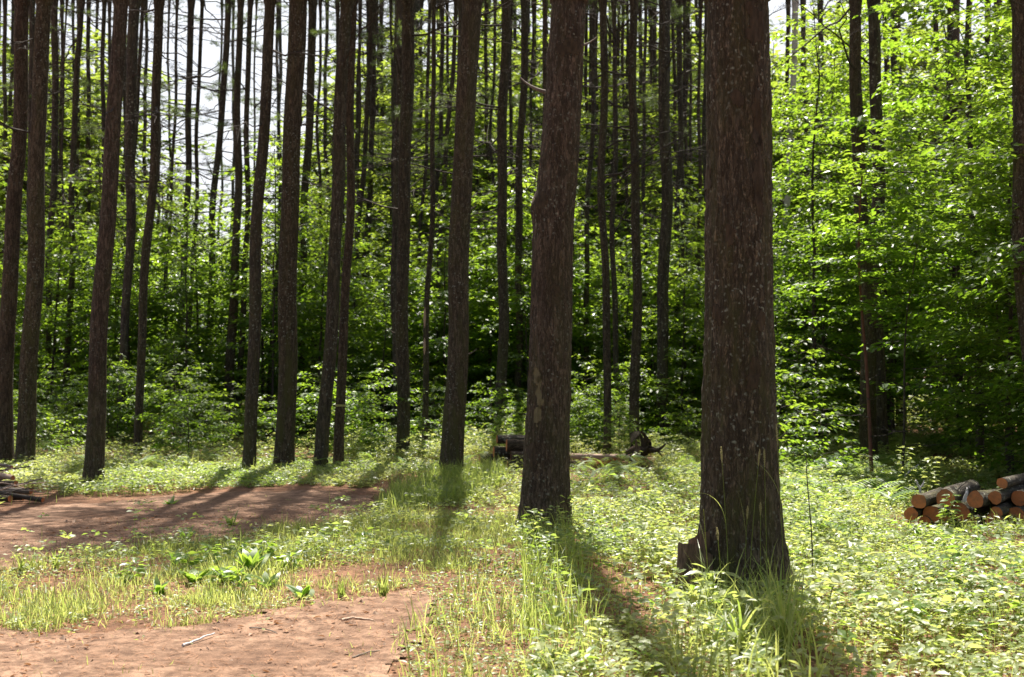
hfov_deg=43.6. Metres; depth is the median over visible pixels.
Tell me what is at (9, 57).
broadleaf tree
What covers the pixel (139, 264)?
maple sapling
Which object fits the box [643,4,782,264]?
pine tree
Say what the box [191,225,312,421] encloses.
maple sapling
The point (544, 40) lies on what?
pine tree
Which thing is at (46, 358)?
maple sapling
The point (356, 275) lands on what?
maple sapling
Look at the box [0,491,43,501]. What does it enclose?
log
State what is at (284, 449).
pine tree
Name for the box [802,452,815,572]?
tall weed
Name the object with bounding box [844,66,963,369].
broadleaf tree
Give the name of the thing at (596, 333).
maple sapling
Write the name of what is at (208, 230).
maple sapling
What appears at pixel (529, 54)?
pine tree
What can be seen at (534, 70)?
pine tree
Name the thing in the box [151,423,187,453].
leafy shrub
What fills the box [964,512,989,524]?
log
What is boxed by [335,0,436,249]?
pine tree
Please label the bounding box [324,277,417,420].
maple sapling
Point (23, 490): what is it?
stick
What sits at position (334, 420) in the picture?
leafy shrub
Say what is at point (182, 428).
leafy shrub
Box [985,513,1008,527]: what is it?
log
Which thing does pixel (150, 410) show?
leafy shrub
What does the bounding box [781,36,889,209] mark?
broadleaf tree
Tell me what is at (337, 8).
pine tree
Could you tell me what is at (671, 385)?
leafy shrub
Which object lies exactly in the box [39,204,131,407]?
broadleaf tree
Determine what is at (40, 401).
leafy shrub
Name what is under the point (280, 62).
pine tree
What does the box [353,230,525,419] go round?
maple sapling
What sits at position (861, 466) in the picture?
leafy weed
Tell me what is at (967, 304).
maple sapling
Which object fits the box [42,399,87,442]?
leafy shrub
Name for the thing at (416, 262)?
maple sapling
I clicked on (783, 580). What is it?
leafy plant
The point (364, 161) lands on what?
pine tree
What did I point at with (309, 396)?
leafy shrub
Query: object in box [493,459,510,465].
log
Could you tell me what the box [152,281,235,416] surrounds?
maple sapling
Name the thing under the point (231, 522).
dandelion
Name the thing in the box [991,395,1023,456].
leafy shrub
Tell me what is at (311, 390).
leafy shrub
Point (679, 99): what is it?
pine tree
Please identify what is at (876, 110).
pine tree
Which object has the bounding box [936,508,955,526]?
leafy weed
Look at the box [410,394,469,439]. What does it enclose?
leafy shrub
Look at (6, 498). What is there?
log
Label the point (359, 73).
pine tree
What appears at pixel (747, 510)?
grass stalk
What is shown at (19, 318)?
maple sapling
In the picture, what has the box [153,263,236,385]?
maple sapling
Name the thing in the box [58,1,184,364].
pine tree
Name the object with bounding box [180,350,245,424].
leafy shrub
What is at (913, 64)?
pine tree
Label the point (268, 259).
broadleaf tree
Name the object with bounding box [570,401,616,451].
leafy shrub
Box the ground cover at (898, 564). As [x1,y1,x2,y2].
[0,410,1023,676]
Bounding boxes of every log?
[0,463,12,467]
[0,472,14,479]
[0,480,17,486]
[0,487,32,493]
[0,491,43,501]
[0,495,12,501]
[479,454,510,463]
[493,446,510,457]
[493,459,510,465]
[496,435,524,443]
[506,439,523,451]
[507,461,522,469]
[511,451,522,461]
[570,453,633,460]
[570,460,588,466]
[904,505,923,519]
[911,487,942,507]
[918,516,938,527]
[923,500,966,523]
[936,480,979,506]
[939,514,958,526]
[951,501,1000,520]
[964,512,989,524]
[967,488,1010,507]
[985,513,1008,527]
[988,483,1023,504]
[990,500,1018,516]
[997,473,1023,487]
[1007,505,1023,518]
[1009,511,1023,525]
[1011,488,1023,505]
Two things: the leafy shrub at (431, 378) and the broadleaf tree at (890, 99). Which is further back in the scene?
the broadleaf tree at (890, 99)
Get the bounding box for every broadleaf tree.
[0,9,140,368]
[0,10,164,353]
[0,50,119,247]
[0,57,183,306]
[0,69,161,374]
[0,99,96,381]
[0,121,73,379]
[3,88,185,350]
[21,154,142,367]
[21,174,169,385]
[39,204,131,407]
[49,34,229,272]
[49,53,122,154]
[59,163,184,387]
[136,180,197,355]
[149,185,241,387]
[199,252,267,369]
[221,99,359,344]
[230,20,437,347]
[239,220,277,366]
[267,95,418,314]
[299,126,428,371]
[300,55,418,228]
[305,194,413,380]
[307,217,387,375]
[308,127,434,311]
[310,13,493,256]
[310,61,475,363]
[313,148,488,397]
[345,9,608,346]
[373,6,542,278]
[383,82,581,381]
[384,31,542,218]
[408,148,531,408]
[425,12,541,162]
[428,3,620,240]
[441,172,591,387]
[446,129,589,384]
[446,165,532,343]
[454,0,612,243]
[471,30,622,234]
[472,26,660,270]
[473,43,695,257]
[524,200,626,357]
[526,26,704,330]
[526,52,704,381]
[581,18,793,328]
[582,0,693,223]
[582,38,703,288]
[583,17,671,235]
[590,41,790,361]
[598,185,702,381]
[622,4,800,355]
[629,88,702,254]
[670,2,800,223]
[684,43,845,363]
[693,9,960,317]
[771,0,981,363]
[772,64,942,367]
[776,24,916,345]
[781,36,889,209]
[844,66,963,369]
[849,30,1017,380]
[864,64,983,359]
[888,1,1016,366]
[905,21,1011,377]
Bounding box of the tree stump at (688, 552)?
[674,531,712,599]
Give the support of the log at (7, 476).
on the log
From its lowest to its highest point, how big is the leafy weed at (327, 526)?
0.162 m
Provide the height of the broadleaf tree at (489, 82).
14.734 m
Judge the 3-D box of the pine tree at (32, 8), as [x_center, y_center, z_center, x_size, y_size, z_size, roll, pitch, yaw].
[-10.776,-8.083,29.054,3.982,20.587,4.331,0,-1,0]
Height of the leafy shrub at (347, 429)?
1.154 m
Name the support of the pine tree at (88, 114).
on the ground at (116, 497)
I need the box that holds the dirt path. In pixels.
[0,490,441,676]
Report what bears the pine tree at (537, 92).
on the ground at (116, 497)
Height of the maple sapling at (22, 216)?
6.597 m
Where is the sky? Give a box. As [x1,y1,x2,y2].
[0,0,1005,370]
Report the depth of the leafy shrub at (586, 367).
25.04 m
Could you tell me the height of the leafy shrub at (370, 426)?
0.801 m
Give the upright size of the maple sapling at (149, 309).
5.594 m
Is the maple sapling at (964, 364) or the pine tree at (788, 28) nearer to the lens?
the maple sapling at (964, 364)
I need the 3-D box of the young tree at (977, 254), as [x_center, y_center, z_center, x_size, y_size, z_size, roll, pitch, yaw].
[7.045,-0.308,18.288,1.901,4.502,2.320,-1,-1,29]
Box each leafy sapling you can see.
[612,402,628,461]
[896,446,915,494]
[921,456,940,491]
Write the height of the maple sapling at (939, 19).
8.771 m
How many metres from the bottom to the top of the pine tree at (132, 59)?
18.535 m
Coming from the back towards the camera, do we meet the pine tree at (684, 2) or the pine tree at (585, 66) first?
the pine tree at (585, 66)
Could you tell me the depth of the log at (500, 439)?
19.11 m
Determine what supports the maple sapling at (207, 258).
on the ground at (116, 497)
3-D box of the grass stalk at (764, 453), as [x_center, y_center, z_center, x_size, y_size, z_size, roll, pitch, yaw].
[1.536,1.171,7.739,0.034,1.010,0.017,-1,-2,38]
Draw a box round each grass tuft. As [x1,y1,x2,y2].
[7,550,36,574]
[43,547,64,568]
[289,518,303,534]
[337,577,348,597]
[374,567,395,596]
[683,582,803,659]
[692,576,826,633]
[745,552,865,663]
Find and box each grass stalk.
[695,446,730,607]
[696,509,708,580]
[716,528,723,607]
[733,424,784,585]
[740,500,748,588]
[749,449,759,583]
[759,502,761,591]
[763,449,767,583]
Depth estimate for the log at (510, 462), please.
18.62 m
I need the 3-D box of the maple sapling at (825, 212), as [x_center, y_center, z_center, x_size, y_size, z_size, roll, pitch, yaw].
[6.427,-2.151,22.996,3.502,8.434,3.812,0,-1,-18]
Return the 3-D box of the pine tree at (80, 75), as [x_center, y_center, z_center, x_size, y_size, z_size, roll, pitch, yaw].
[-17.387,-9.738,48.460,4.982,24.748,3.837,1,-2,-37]
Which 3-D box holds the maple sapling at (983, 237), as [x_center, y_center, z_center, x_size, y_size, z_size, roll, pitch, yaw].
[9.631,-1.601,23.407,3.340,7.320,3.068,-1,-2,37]
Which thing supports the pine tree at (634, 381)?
on the ground at (116, 497)
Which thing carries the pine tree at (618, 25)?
on the ground at (116, 497)
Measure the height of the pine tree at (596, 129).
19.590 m
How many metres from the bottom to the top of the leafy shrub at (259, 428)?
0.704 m
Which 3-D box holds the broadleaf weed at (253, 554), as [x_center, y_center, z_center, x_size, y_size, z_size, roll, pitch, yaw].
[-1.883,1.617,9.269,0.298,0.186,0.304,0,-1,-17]
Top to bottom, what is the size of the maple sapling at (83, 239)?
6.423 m
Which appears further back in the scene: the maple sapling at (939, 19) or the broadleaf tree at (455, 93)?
the broadleaf tree at (455, 93)
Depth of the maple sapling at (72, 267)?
28.08 m
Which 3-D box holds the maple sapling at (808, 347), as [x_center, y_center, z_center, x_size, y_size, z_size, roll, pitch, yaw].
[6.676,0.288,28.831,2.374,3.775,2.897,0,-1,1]
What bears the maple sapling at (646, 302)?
on the ground at (116, 497)
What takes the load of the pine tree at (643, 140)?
on the ground at (116, 497)
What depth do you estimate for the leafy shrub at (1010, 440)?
17.21 m
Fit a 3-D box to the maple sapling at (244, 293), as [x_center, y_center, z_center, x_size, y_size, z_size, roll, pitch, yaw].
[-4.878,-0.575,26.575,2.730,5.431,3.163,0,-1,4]
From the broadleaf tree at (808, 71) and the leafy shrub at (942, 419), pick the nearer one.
the leafy shrub at (942, 419)
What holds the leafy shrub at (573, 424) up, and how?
on the ground at (116, 497)
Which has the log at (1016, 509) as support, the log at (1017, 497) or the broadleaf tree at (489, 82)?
the log at (1017, 497)
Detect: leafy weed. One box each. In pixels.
[112,558,147,583]
[174,551,204,571]
[196,542,222,566]
[206,565,235,588]
[222,538,252,558]
[224,569,256,590]
[249,536,276,564]
[273,549,303,569]
[322,524,343,536]
[353,527,375,544]
[511,455,522,469]
[858,453,872,495]
[936,494,961,528]
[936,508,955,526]
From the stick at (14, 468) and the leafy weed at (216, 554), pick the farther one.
the stick at (14, 468)
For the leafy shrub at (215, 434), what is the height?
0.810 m
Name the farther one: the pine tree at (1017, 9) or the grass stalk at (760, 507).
the pine tree at (1017, 9)
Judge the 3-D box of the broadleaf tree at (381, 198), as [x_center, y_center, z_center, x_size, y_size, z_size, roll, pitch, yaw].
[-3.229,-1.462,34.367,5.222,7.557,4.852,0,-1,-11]
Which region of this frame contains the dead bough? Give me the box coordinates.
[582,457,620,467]
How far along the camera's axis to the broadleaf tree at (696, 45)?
51.57 m
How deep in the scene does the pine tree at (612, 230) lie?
26.15 m
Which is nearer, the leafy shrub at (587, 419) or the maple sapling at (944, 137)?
the leafy shrub at (587, 419)
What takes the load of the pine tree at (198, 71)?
on the ground at (116, 497)
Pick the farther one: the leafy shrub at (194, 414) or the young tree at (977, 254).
the leafy shrub at (194, 414)
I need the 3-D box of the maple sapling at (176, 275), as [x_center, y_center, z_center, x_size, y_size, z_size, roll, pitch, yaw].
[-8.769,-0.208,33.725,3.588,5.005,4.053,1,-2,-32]
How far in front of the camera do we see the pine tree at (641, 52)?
44.31 m
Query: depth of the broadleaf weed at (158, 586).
8.35 m
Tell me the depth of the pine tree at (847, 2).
37.58 m
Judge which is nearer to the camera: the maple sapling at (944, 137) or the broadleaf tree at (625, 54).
the maple sapling at (944, 137)
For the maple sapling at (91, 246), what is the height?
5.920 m
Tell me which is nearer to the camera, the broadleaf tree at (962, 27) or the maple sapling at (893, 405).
the maple sapling at (893, 405)
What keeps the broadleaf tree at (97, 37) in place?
on the ground at (116, 497)
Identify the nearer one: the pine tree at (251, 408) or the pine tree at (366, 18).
the pine tree at (251, 408)
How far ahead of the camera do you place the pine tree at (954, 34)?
29.57 m
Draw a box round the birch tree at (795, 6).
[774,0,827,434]
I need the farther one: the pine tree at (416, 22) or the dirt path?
the pine tree at (416, 22)
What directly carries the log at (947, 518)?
on the ground at (116, 497)
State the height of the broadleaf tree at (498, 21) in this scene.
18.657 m
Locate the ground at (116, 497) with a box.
[0,371,1023,676]
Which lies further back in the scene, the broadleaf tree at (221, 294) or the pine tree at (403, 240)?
the broadleaf tree at (221, 294)
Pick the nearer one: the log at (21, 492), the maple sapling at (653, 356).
the log at (21, 492)
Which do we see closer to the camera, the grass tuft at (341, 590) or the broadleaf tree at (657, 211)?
the grass tuft at (341, 590)
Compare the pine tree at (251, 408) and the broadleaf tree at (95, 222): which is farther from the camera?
the broadleaf tree at (95, 222)
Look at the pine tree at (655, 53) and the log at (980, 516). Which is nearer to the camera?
the log at (980, 516)
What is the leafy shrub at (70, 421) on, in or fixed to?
on the ground at (116, 497)
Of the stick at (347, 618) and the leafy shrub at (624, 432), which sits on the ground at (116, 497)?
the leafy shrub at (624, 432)
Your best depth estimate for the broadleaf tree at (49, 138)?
44.76 m
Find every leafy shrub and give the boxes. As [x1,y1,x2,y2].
[13,362,87,436]
[13,378,38,428]
[13,403,74,456]
[14,363,78,427]
[15,388,66,433]
[36,402,86,446]
[36,413,86,456]
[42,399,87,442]
[54,409,83,437]
[58,353,154,444]
[66,391,132,441]
[76,357,162,444]
[106,386,171,440]
[107,374,172,432]
[108,331,236,437]
[119,364,223,452]
[129,364,242,453]
[131,416,175,443]
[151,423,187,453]
[158,374,236,438]
[158,405,209,446]
[164,343,245,427]
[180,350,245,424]
[187,409,235,451]
[189,379,276,448]
[209,403,244,444]
[229,393,298,449]
[236,413,273,438]
[259,340,354,434]
[263,363,375,450]
[271,381,346,442]
[296,361,369,438]
[305,389,364,442]
[309,373,393,438]
[316,391,387,452]
[332,362,436,459]
[349,409,389,446]
[350,370,391,431]
[362,422,395,457]
[378,353,465,432]
[394,373,475,439]
[410,351,476,425]
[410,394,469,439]
[410,419,441,458]
[433,413,467,442]
[465,375,526,442]
[475,380,523,423]
[475,405,524,447]
[492,388,526,432]
[508,375,571,425]
[508,412,524,433]
[570,382,600,433]
[570,388,615,448]
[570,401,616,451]
[570,404,596,439]
[571,352,641,434]
[571,373,639,448]
[573,404,602,438]
[577,395,645,449]
[587,354,681,436]
[591,378,652,425]
[594,406,642,453]
[626,374,701,441]
[640,341,700,424]
[647,396,701,450]
[669,392,701,436]
[775,336,865,455]
[777,361,858,451]
[777,400,844,471]
[778,326,887,438]
[780,403,874,471]
[906,352,1014,444]
[910,381,1019,460]
[940,350,1023,472]
[955,343,1023,472]
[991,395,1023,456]
[993,411,1023,464]
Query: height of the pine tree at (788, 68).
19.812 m
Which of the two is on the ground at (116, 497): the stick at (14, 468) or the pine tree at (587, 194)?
the pine tree at (587, 194)
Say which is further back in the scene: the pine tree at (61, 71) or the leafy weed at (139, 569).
the pine tree at (61, 71)
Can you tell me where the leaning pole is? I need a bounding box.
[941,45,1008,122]
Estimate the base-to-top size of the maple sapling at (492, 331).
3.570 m
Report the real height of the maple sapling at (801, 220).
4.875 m
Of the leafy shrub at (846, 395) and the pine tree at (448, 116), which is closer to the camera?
the leafy shrub at (846, 395)
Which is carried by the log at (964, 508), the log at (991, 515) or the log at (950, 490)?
the log at (950, 490)
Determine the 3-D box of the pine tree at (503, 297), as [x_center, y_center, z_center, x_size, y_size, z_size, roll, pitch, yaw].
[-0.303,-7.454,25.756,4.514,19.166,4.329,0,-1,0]
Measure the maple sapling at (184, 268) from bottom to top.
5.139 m
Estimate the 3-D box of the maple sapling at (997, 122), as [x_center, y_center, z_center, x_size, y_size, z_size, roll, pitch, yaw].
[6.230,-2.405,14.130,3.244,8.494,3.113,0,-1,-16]
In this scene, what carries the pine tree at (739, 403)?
on the ground at (116, 497)
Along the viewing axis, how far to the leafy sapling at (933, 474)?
13.57 m
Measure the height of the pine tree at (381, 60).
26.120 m
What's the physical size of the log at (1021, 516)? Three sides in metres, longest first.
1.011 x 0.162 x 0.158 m
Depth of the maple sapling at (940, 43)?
19.15 m
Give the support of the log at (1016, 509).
on the ground at (116, 497)
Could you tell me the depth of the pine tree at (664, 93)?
25.45 m
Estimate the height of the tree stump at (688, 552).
0.480 m
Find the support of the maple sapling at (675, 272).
on the ground at (116, 497)
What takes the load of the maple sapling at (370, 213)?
on the ground at (116, 497)
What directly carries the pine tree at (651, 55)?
on the ground at (116, 497)
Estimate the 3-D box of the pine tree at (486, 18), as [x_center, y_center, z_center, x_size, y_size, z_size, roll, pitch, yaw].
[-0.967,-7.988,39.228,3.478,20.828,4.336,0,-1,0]
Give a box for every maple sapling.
[0,161,68,398]
[0,185,58,405]
[0,194,74,384]
[0,248,38,395]
[0,267,59,414]
[0,296,47,401]
[1,185,118,399]
[1,244,76,387]
[2,205,131,427]
[16,229,138,407]
[16,259,119,406]
[18,141,181,404]
[52,237,138,365]
[54,200,185,400]
[54,209,184,433]
[56,231,164,419]
[64,274,187,427]
[79,269,163,387]
[81,225,175,375]
[108,167,269,425]
[108,188,222,411]
[109,239,225,390]
[118,228,237,388]
[131,199,245,435]
[146,211,268,386]
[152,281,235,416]
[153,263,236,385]
[175,232,269,414]
[185,136,327,430]
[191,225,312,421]
[193,131,342,402]
[207,265,276,415]
[208,181,340,440]
[236,215,385,382]
[237,166,391,418]
[247,227,323,371]
[258,248,386,404]
[268,251,369,397]
[297,209,391,411]
[297,234,390,412]
[311,206,442,408]
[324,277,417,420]
[335,230,436,410]
[336,282,435,427]
[347,257,447,412]
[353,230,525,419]
[359,199,525,410]
[359,254,468,410]
[376,259,485,417]
[410,157,530,401]
[411,235,496,381]
[429,211,529,412]
[429,277,529,425]
[434,162,575,401]
[438,161,597,414]
[441,227,526,420]
[468,257,528,410]
[469,169,611,412]
[471,176,601,400]
[477,253,582,422]
[488,197,646,415]
[523,226,632,394]
[571,300,656,423]
[572,235,689,426]
[572,237,672,394]
[572,245,649,401]
[572,264,626,399]
[575,199,672,394]
[590,209,703,430]
[596,256,703,413]
[597,239,704,411]
[611,307,701,426]
[612,221,703,392]
[621,173,704,434]
[625,224,704,380]
[629,186,703,427]
[631,239,704,433]
[672,186,778,367]
[674,296,786,388]
[683,306,703,364]
[688,337,789,373]
[770,6,916,446]
[772,0,913,423]
[772,59,943,435]
[773,210,856,424]
[773,216,859,419]
[773,235,845,437]
[773,269,859,407]
[774,182,860,427]
[774,203,859,419]
[774,219,896,418]
[775,0,966,442]
[777,0,969,424]
[795,81,965,433]
[803,0,1019,468]
[807,197,902,431]
[854,2,1018,435]
[880,14,1023,457]
[881,104,1013,432]
[883,36,1019,445]
[908,0,1023,430]
[912,35,1023,475]
[914,4,1023,433]
[917,2,1023,428]
[917,106,1015,402]
[944,80,1018,414]
[970,225,1020,370]
[971,105,1023,426]
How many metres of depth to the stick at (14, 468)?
15.06 m
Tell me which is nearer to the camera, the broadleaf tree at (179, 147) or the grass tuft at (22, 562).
the grass tuft at (22, 562)
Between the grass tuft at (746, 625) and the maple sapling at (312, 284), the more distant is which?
the maple sapling at (312, 284)
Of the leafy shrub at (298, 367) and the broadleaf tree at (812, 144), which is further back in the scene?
the broadleaf tree at (812, 144)
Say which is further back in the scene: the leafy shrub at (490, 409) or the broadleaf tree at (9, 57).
the broadleaf tree at (9, 57)
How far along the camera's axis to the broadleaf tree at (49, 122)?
50.79 m
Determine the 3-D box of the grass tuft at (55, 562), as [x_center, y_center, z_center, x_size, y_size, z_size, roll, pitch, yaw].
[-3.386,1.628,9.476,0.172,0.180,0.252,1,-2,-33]
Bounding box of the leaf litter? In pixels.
[0,501,1023,676]
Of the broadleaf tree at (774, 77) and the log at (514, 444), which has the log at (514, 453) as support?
the log at (514, 444)
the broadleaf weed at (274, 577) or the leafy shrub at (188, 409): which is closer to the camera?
the broadleaf weed at (274, 577)
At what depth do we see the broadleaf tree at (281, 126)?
60.04 m
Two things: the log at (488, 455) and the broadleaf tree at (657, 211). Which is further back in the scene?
the broadleaf tree at (657, 211)
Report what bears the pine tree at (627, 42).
on the ground at (116, 497)
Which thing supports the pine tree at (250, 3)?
on the ground at (116, 497)
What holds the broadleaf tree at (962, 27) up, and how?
on the ground at (116, 497)
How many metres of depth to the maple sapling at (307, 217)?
29.00 m
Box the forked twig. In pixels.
[915,480,924,492]
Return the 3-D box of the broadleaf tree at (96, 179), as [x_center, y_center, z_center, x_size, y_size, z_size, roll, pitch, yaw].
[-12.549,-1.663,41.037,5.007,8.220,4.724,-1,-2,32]
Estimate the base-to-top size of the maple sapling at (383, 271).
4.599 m
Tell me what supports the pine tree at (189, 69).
on the ground at (116, 497)
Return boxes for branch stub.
[962,486,969,501]
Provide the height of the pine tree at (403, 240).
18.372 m
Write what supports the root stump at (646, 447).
on the ground at (116, 497)
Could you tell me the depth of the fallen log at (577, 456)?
19.94 m
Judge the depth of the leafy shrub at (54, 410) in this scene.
24.01 m
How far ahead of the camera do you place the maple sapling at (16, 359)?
26.88 m
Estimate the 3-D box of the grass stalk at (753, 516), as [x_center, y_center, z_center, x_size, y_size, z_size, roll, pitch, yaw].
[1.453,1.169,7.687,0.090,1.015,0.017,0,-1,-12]
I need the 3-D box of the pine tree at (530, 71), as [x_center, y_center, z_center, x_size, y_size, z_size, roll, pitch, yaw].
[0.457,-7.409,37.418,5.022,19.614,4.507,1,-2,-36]
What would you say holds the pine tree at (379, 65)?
on the ground at (116, 497)
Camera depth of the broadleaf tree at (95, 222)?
40.65 m
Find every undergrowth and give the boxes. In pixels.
[48,446,939,543]
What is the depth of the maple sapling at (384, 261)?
32.65 m
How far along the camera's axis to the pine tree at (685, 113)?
37.58 m
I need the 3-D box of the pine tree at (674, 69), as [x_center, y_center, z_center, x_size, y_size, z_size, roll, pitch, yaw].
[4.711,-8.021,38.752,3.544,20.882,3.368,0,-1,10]
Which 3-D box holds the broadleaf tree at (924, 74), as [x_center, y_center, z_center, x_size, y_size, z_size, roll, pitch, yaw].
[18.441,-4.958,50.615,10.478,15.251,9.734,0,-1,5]
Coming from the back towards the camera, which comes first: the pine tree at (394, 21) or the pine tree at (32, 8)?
the pine tree at (394, 21)
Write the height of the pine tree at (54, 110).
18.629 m
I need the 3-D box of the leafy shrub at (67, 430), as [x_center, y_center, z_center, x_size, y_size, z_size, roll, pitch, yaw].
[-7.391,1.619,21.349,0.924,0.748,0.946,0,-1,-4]
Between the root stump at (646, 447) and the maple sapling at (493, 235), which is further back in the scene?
the maple sapling at (493, 235)
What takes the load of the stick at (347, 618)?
on the dirt path
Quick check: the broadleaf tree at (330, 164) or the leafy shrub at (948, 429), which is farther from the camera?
the broadleaf tree at (330, 164)
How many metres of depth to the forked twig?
11.67 m
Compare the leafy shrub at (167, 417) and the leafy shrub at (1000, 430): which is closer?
the leafy shrub at (1000, 430)
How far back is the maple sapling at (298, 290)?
35.10 m
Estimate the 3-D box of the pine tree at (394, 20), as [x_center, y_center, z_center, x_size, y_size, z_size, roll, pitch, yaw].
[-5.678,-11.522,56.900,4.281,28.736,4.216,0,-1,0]
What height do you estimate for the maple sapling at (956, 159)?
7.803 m
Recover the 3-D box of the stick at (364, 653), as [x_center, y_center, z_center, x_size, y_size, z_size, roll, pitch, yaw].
[-0.748,1.613,6.560,0.010,0.015,0.206,-1,-2,36]
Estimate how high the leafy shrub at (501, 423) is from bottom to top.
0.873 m
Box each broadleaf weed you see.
[143,576,168,593]
[165,548,190,565]
[177,567,210,582]
[206,566,245,582]
[233,547,273,573]
[246,571,280,586]
[284,583,314,597]
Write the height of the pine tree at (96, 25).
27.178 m
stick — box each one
[0,466,29,470]
[0,482,45,490]
[0,487,43,495]
[1,490,50,493]
[5,478,42,486]
[182,632,214,646]
[249,627,277,633]
[341,616,373,620]
[352,650,379,657]
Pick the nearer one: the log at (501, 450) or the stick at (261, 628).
the stick at (261, 628)
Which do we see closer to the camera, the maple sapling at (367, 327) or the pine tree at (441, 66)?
the maple sapling at (367, 327)
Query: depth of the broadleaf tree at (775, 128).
46.18 m
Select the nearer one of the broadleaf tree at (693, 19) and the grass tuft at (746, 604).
the grass tuft at (746, 604)
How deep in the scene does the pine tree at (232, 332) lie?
27.33 m
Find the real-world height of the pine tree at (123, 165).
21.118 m
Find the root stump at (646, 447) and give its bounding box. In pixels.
[624,431,665,464]
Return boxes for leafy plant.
[521,510,550,554]
[668,587,716,628]
[685,563,739,603]
[764,576,810,608]
[816,565,856,602]
[854,590,889,623]
[887,590,932,637]
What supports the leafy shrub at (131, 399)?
on the ground at (116, 497)
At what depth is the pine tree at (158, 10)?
21.42 m
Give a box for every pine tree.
[0,0,10,230]
[0,0,39,464]
[0,0,52,465]
[0,0,80,257]
[0,0,111,371]
[0,0,125,409]
[0,4,75,243]
[0,21,91,243]
[1,0,109,434]
[2,0,124,431]
[5,0,123,363]
[7,0,83,254]
[8,0,144,406]
[13,45,106,106]
[45,0,152,405]
[46,0,173,230]
[49,0,169,245]
[50,0,190,456]
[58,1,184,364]
[60,0,177,234]
[65,0,141,182]
[65,1,150,150]
[66,13,203,273]
[72,0,129,482]
[79,0,191,234]
[85,0,202,288]
[89,0,230,441]
[93,0,223,288]
[97,0,274,382]
[98,0,243,417]
[127,0,317,426]
[136,0,252,381]
[138,0,215,256]
[159,0,310,437]
[163,0,333,281]
[184,0,331,433]
[191,0,315,435]
[198,1,259,249]
[201,0,252,326]
[206,0,377,432]
[211,0,357,468]
[214,0,336,305]
[232,0,321,211]
[242,0,328,230]
[245,0,357,465]
[266,0,391,239]
[272,0,387,346]
[272,0,419,290]
[273,0,356,466]
[274,5,423,313]
[276,0,379,268]
[301,0,510,460]
[302,0,431,415]
[305,0,424,304]
[313,0,406,466]
[313,0,440,418]
[317,0,435,268]
[324,0,454,395]
[334,0,533,470]
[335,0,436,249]
[354,0,436,227]
[354,1,395,126]
[355,0,524,447]
[355,1,495,364]
[356,3,393,136]
[357,0,541,220]
[360,0,436,196]
[361,0,453,260]
[362,0,423,257]
[363,0,473,430]
[369,0,494,415]
[373,2,534,417]
[380,4,527,242]
[381,0,453,268]
[381,0,545,434]
[386,0,450,118]
[389,2,508,333]
[410,4,496,217]
[422,0,535,314]
[426,0,439,154]
[435,0,547,417]
[435,0,580,430]
[479,0,583,213]
[480,0,542,298]
[480,0,594,246]
[480,1,498,154]
[482,0,541,121]
[483,0,490,119]
[484,0,588,168]
[487,0,677,427]
[498,3,548,134]
[509,0,653,236]
[511,0,706,453]
[513,3,630,187]
[515,0,597,534]
[528,0,640,307]
[530,0,657,357]
[532,0,697,433]
[533,0,705,446]
[534,7,625,245]
[574,0,703,429]
[578,0,641,243]
[578,0,703,373]
[578,1,658,357]
[579,1,625,265]
[582,3,697,275]
[586,0,706,439]
[597,0,703,416]
[597,2,672,256]
[598,0,703,216]
[607,0,703,425]
[608,0,703,298]
[611,6,697,239]
[619,0,703,426]
[624,5,698,170]
[639,0,778,419]
[642,0,703,405]
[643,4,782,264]
[692,0,697,137]
[694,0,703,133]
[698,0,800,597]
[769,0,841,224]
[769,0,867,359]
[770,0,849,355]
[770,0,986,463]
[773,0,845,365]
[780,0,931,316]
[785,0,889,453]
[790,0,945,300]
[799,0,863,154]
[824,0,974,430]
[866,0,1000,426]
[869,0,1001,429]
[882,1,932,358]
[902,1,1008,377]
[917,0,1010,378]
[958,0,1006,428]
[1009,0,1023,379]
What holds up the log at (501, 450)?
on the log at (506, 460)
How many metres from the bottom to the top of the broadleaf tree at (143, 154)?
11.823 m
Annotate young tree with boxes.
[776,130,942,475]
[804,119,1003,479]
[929,160,1021,470]
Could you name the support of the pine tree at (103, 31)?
on the ground at (116, 497)
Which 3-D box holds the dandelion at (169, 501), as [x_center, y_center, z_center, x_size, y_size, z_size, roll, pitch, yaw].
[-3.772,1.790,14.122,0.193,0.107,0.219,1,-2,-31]
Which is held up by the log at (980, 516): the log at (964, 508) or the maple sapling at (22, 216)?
the log at (964, 508)
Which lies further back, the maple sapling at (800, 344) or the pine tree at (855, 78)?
the maple sapling at (800, 344)
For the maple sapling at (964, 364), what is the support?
on the ground at (116, 497)
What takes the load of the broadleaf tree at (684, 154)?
on the ground at (116, 497)
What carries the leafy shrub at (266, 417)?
on the ground at (116, 497)
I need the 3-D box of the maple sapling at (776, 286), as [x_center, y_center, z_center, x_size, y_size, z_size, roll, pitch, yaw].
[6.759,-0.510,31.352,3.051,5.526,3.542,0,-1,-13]
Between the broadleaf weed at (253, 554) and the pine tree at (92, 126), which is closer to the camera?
the broadleaf weed at (253, 554)
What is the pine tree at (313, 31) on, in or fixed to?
on the ground at (116, 497)
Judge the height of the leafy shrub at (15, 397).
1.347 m
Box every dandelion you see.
[161,496,178,503]
[170,526,195,538]
[222,510,241,524]
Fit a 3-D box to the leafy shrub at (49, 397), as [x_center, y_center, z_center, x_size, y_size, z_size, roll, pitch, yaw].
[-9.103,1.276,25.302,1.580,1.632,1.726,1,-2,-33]
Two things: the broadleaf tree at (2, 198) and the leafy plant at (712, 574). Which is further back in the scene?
the broadleaf tree at (2, 198)

